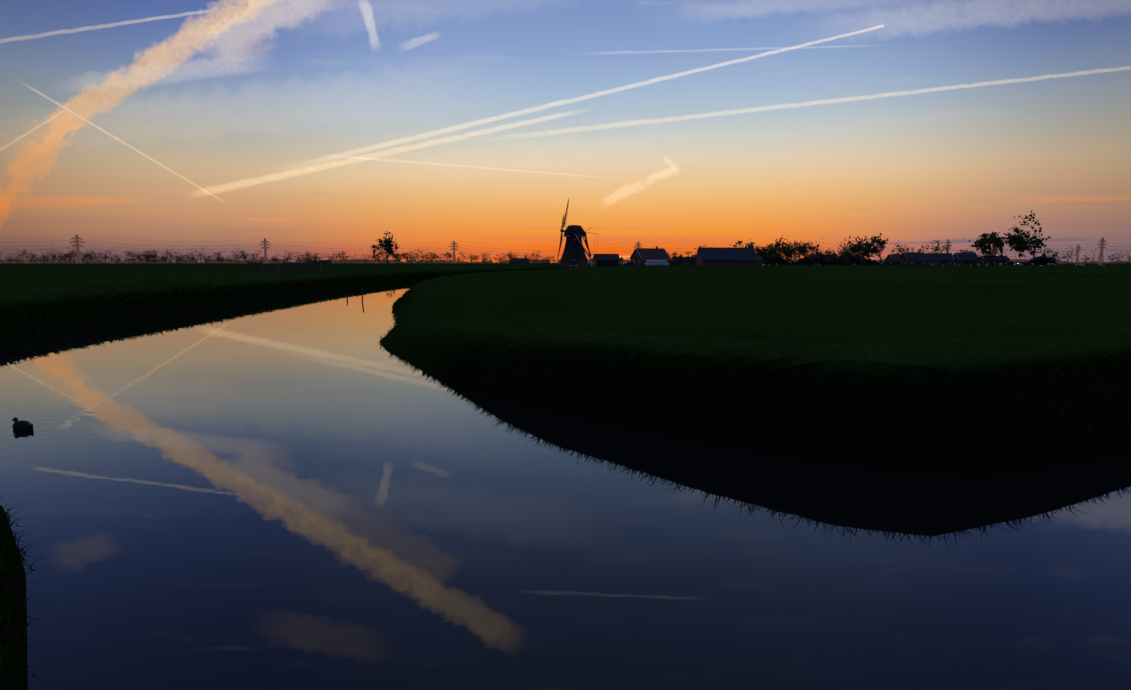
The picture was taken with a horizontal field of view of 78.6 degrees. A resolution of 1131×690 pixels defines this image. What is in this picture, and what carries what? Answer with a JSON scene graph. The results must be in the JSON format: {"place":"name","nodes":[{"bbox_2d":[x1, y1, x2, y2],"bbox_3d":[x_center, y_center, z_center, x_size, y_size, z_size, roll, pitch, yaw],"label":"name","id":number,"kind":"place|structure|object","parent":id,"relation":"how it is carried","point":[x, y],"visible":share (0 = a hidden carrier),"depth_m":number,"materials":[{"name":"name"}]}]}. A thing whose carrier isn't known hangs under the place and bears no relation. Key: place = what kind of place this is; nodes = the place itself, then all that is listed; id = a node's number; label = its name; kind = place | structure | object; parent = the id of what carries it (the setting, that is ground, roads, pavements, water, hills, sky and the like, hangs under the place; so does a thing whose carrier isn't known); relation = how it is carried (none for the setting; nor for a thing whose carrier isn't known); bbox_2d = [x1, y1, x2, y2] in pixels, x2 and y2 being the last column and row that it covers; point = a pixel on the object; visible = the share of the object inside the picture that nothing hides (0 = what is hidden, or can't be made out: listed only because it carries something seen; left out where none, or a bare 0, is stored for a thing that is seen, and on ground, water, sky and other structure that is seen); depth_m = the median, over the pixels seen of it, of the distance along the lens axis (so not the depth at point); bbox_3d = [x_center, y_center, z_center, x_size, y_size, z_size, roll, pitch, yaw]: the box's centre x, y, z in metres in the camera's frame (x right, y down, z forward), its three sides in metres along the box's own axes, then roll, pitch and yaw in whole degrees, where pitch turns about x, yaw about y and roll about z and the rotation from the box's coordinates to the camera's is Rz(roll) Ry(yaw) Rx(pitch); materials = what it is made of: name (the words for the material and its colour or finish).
{"place":"outdoors","nodes":[
{"label":"outdoors","id":0,"kind":"place"},
{"bbox_2d":[0,279,1130,689],"bbox_3d":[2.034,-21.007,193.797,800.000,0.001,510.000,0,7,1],"label":"water","id":1,"kind":"structure","parent":0,"point":[316,491],"depth_m":5.13,"materials":[{"name":"blue liquid"}]},
{"bbox_2d":[11,417,32,429],"bbox_3d":[-6.747,0.992,8.585,0.383,0.174,0.144,3,7,20],"label":"duck","id":2,"kind":"object","parent":1,"relation":"on","point":[22,425],"visible":0.88,"depth_m":8.53},
{"bbox_2d":[0,263,1130,689],"bbox_3d":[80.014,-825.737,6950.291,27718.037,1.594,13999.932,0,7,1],"label":"ground","id":3,"kind":"structure","parent":0,"point":[966,441],"depth_m":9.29,"materials":[{"name":"green plant"}]},
{"bbox_2d":[247,260,262,271],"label":"field gate","id":4,"kind":"structure","parent":3,"relation":"on","point":[259,264],"depth_m":86.14,"materials":[{"name":"grey wood"}]},
{"bbox_2d":[254,263,289,272],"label":"field fence","id":5,"kind":"object","parent":3,"relation":"on","point":[266,268],"visible":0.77,"depth_m":86.03,"materials":[{"name":"brown wood"}]},
{"bbox_2d":[283,260,320,272],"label":"field gate","id":6,"kind":"structure","parent":3,"relation":"on","point":[307,265],"depth_m":85.46,"materials":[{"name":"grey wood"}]},
{"bbox_2d":[509,258,528,263],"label":"barn","id":7,"kind":"structure","parent":3,"relation":"on","point":[519,261],"depth_m":888.14,"materials":[{"name":"brick"}]},
{"bbox_2d":[22,235,1106,263],"bbox_3d":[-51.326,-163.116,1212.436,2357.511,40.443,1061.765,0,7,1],"label":"transmission towers","id":8,"kind":"structure","parent":3,"relation":"on","point":[1101,247],"depth_m":1115.23,"materials":[{"name":"grey metal"}]},
{"bbox_2d":[0,235,1130,259],"bbox_3d":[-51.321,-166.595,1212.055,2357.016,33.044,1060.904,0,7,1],"label":"power wires","id":9,"kind":"object","parent":8,"relation":"on","point":[457,248],"visible":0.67,"depth_m":1161.19,"materials":[{"name":"grey metal"}]},
{"bbox_2d":[0,211,1130,264],"bbox_3d":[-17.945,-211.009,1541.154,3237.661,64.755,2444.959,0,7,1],"label":"trees","id":10,"kind":"object","parent":3,"relation":"on","point":[1020,243],"materials":[{"name":"black plant"}]},
{"bbox_2d":[0,254,1130,264],"bbox_3d":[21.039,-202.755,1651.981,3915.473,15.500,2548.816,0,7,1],"label":"hedgerows","id":11,"kind":"object","parent":3,"relation":"on","point":[1041,260],"visible":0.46,"depth_m":1305.03,"materials":[{"name":"green plant"}]},
{"bbox_2d":[557,198,598,266],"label":"windmill","id":12,"kind":"object","parent":3,"relation":"on","point":[573,255],"visible":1,"depth_m":190.63,"materials":[{"name":"brown wood"}]},
{"bbox_2d":[592,254,619,266],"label":"mill shed","id":13,"kind":"structure","parent":3,"relation":"on","point":[607,260],"depth_m":200.60,"materials":[{"name":"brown wood"}]},
{"bbox_2d":[622,262,633,265],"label":"parked car","id":14,"kind":"object","parent":3,"relation":"on","point":[627,263],"visible":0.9,"depth_m":264.26,"materials":[{"name":"grey paint"}]},
{"bbox_2d":[629,246,674,265],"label":"farm house","id":15,"kind":"structure","parent":3,"relation":"on","point":[640,256],"depth_m":277.47,"materials":[{"name":"brick"}]},
{"bbox_2d":[645,260,668,265],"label":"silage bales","id":16,"kind":"object","parent":3,"relation":"on","point":[657,262],"visible":1,"depth_m":266.47,"materials":[{"name":"white plastic"}]},
{"bbox_2d":[672,257,690,263],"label":"bushes","id":17,"kind":"object","parent":3,"relation":"on","point":[680,262],"visible":0.4,"depth_m":681.29,"materials":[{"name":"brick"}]},
{"bbox_2d":[695,247,755,264],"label":"barn","id":18,"kind":"structure","parent":3,"relation":"on","point":[721,256],"depth_m":314.46,"materials":[{"name":"brick"}]},
{"bbox_2d":[755,256,762,264],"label":"barn annex","id":19,"kind":"object","parent":3,"relation":"on","point":[758,260],"visible":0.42,"depth_m":332.66,"materials":[{"name":"brick"}]},
{"bbox_2d":[884,253,900,264],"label":"house","id":20,"kind":"structure","parent":3,"relation":"on","point":[890,258],"depth_m":419.13,"materials":[{"name":"brick"}]},
{"bbox_2d":[899,251,927,264],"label":"house","id":21,"kind":"structure","parent":3,"relation":"on","point":[917,258],"depth_m":379.06,"materials":[{"name":"brick"}]},
{"bbox_2d":[762,263,1104,266],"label":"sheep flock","id":22,"kind":"object","parent":3,"relation":"on","point":[1082,265],"visible":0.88,"depth_m":240.29,"materials":[{"name":"fur"}]},
{"bbox_2d":[924,253,954,264],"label":"house","id":23,"kind":"structure","parent":3,"relation":"on","point":[941,258],"depth_m":381.81,"materials":[{"name":"brick"}]},
{"bbox_2d":[953,251,977,264],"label":"house","id":24,"kind":"structure","parent":3,"relation":"on","point":[965,258],"depth_m":384.26,"materials":[{"name":"brick"}]},
{"bbox_2d":[977,256,1010,264],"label":"house","id":25,"kind":"structure","parent":3,"relation":"on","point":[989,260],"depth_m":373.30,"materials":[{"name":"brick"}]},
{"bbox_2d":[1115,262,1127,266],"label":"field gate","id":26,"kind":"structure","parent":3,"relation":"on","point":[1117,264],"depth_m":193.87,"materials":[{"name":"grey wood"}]},
{"bbox_2d":[0,0,1130,262],"label":"sky","id":27,"kind":"structure","parent":0,"point":[685,124],"materials":[{"name":"blue"}]}
]}

